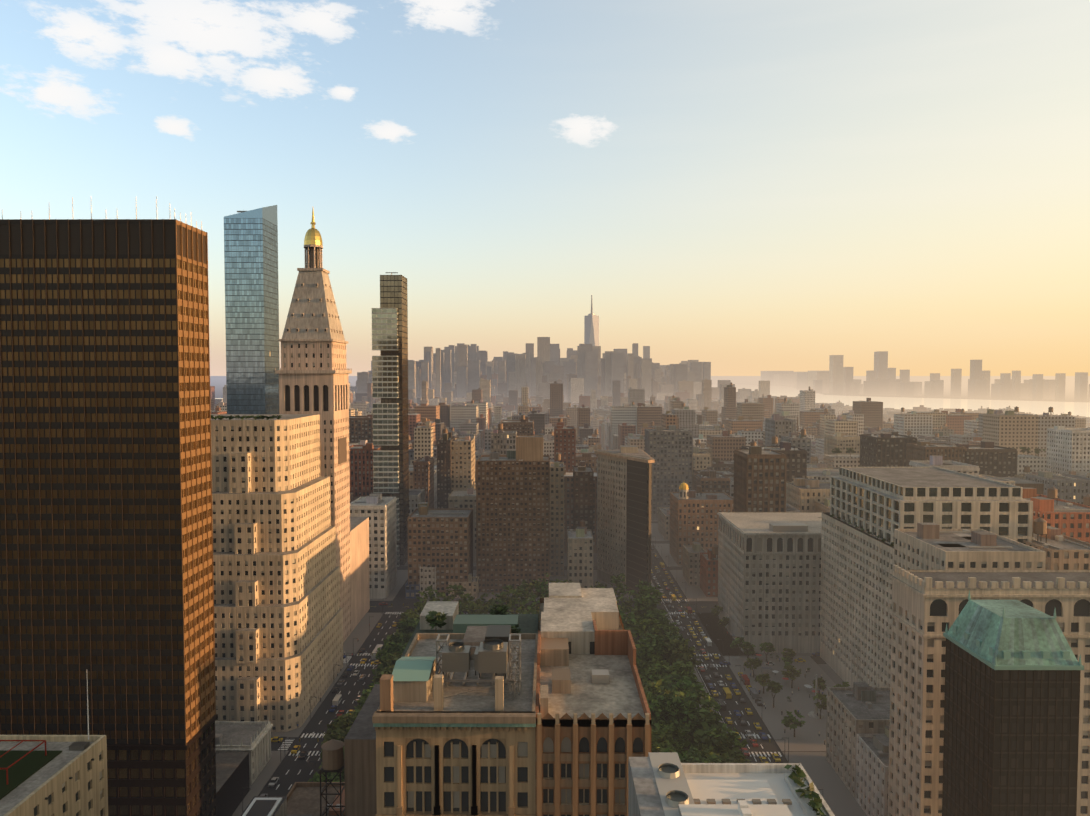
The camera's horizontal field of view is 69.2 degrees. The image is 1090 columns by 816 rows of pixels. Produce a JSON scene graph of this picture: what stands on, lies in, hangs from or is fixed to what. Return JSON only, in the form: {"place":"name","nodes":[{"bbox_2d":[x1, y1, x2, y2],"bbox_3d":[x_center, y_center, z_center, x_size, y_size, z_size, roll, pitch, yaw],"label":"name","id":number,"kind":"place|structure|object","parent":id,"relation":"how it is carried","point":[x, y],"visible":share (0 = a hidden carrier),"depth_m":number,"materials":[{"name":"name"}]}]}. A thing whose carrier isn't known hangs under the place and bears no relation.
{"place":"outdoors","nodes":[
{"label":"outdoors","id":0,"kind":"place"},
{"bbox_2d":[0,0,1089,375],"label":"sky","id":1,"kind":"structure","parent":0,"point":[740,187],"materials":[{"name":"blue"}]},
{"bbox_2d":[210,376,1089,795],"bbox_3d":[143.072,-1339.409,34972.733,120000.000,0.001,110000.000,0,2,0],"label":"ground","id":2,"kind":"structure","parent":0,"point":[320,720],"depth_m":346.01,"materials":[{"name":"grey asphalt"}]},
{"bbox_2d":[0,679,107,815],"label":"green roof building","id":3,"kind":"structure","parent":2,"relation":"on","point":[53,775],"depth_m":152.48,"materials":[{"name":"stone"}]},
{"bbox_2d":[0,196,249,815],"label":"skyscraper","id":4,"kind":"structure","parent":2,"relation":"on","point":[106,560],"depth_m":195.56,"materials":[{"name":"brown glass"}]},
{"bbox_2d":[215,718,272,784],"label":"low building","id":5,"kind":"structure","parent":2,"relation":"on","point":[253,738],"depth_m":250.84,"materials":[{"name":"grey concrete"}]},
{"bbox_2d":[224,205,279,413],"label":"blue tower","id":6,"kind":"structure","parent":2,"relation":"on","point":[251,298],"depth_m":543.12,"materials":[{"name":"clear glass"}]},
{"bbox_2d":[211,414,342,731],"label":"office building","id":7,"kind":"structure","parent":2,"relation":"on","point":[278,619],"depth_m":288.15,"materials":[{"name":"beige stone"}]},
{"bbox_2d":[241,739,344,815],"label":"madison roofs","id":8,"kind":"object","parent":2,"relation":"on","point":[325,798],"visible":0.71,"depth_m":159.74,"materials":[{"name":"grey concrete"}]},
{"bbox_2d":[275,208,369,642],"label":"clock tower","id":9,"kind":"structure","parent":2,"relation":"on","point":[313,372],"depth_m":359.33,"materials":[{"name":"beige stone"}]},
{"bbox_2d":[372,272,408,566],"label":"skyscraper","id":10,"kind":"structure","parent":2,"relation":"on","point":[390,390],"depth_m":517.18,"materials":[{"name":"black glass"}]},
{"bbox_2d":[344,583,650,815],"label":"loft buildings","id":11,"kind":"structure","parent":2,"relation":"on","point":[545,711],"depth_m":118.09,"materials":[{"name":"beige stone"}]},
{"bbox_2d":[476,435,549,592],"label":"apartment building","id":12,"kind":"structure","parent":2,"relation":"on","point":[512,517],"depth_m":456.92,"materials":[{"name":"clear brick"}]},
{"bbox_2d":[260,543,819,795],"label":"traffic","id":13,"kind":"object","parent":2,"relation":"on","point":[727,693],"visible":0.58,"depth_m":321.37,"materials":[{"name":"multicoloured metal"}]},
{"bbox_2d":[232,520,866,815],"bbox_3d":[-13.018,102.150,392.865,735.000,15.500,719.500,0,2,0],"label":"streets and pavement","id":14,"kind":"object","parent":2,"relation":"on","point":[807,748],"visible":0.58,"depth_m":311.11,"materials":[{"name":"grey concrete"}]},
{"bbox_2d":[242,536,824,807],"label":"street life","id":15,"kind":"object","parent":14,"relation":"on","point":[732,635],"visible":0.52,"depth_m":330.65,"materials":[{"name":"multicoloured"}]},
{"bbox_2d":[307,572,849,781],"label":"park trees","id":16,"kind":"object","parent":14,"relation":"on","point":[673,694],"visible":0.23,"depth_m":300.25,"materials":[{"name":"green plant"}]},
{"bbox_2d":[210,369,977,413],"bbox_3d":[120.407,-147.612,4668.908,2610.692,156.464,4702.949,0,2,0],"label":"city","id":17,"kind":"object","parent":2,"relation":"on","point":[662,390],"visible":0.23,"depth_m":3022.75,"materials":[{"name":"grey concrete"}]},
{"bbox_2d":[594,445,654,598],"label":"high-rise building","id":18,"kind":"structure","parent":2,"relation":"on","point":[624,488],"depth_m":460.70,"materials":[{"name":"grey concrete"}]},
{"bbox_2d":[210,378,1089,464],"bbox_3d":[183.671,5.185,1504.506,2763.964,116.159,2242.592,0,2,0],"label":"city","id":19,"kind":"object","parent":2,"relation":"on","point":[726,429],"visible":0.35,"depth_m":1012.06,"materials":[{"name":"brown concrete"}]},
{"bbox_2d":[349,414,1089,598],"bbox_3d":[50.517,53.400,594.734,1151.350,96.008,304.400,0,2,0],"label":"city","id":20,"kind":"object","parent":2,"relation":"on","point":[770,475],"visible":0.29,"depth_m":561.43,"materials":[{"name":"brown brick"}]},
{"bbox_2d":[368,295,1089,401],"bbox_3d":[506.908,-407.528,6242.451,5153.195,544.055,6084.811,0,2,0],"label":"distant skyline","id":21,"kind":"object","parent":2,"relation":"on","point":[585,361],"visible":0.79,"depth_m":3889.09,"materials":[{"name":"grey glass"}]},
{"bbox_2d":[628,752,834,815],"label":"building rooftop","id":22,"kind":"object","parent":2,"relation":"on","point":[665,784],"visible":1,"depth_m":90.23,"materials":[{"name":"white concrete"}]},
{"bbox_2d":[405,428,1089,597],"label":"city buildings","id":23,"kind":"structure","parent":2,"relation":"on","point":[440,547],"depth_m":456.02,"materials":[{"name":"brown brick"}]},
{"bbox_2d":[717,467,1089,815],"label":"office building","id":24,"kind":"structure","parent":2,"relation":"on","point":[938,618],"depth_m":209.72,"materials":[{"name":"beige stone"}]},
{"bbox_2d":[823,447,1046,474],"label":"buildings","id":25,"kind":"structure","parent":2,"relation":"on","point":[1036,463],"depth_m":639.83,"materials":[{"name":"beige"}]},
{"bbox_2d":[215,384,1089,416],"bbox_3d":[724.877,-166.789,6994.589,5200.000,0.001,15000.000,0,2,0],"label":"water","id":26,"kind":"structure","parent":0,"point":[1059,408],"depth_m":3615.51,"materials":[{"name":"grey liquid"}]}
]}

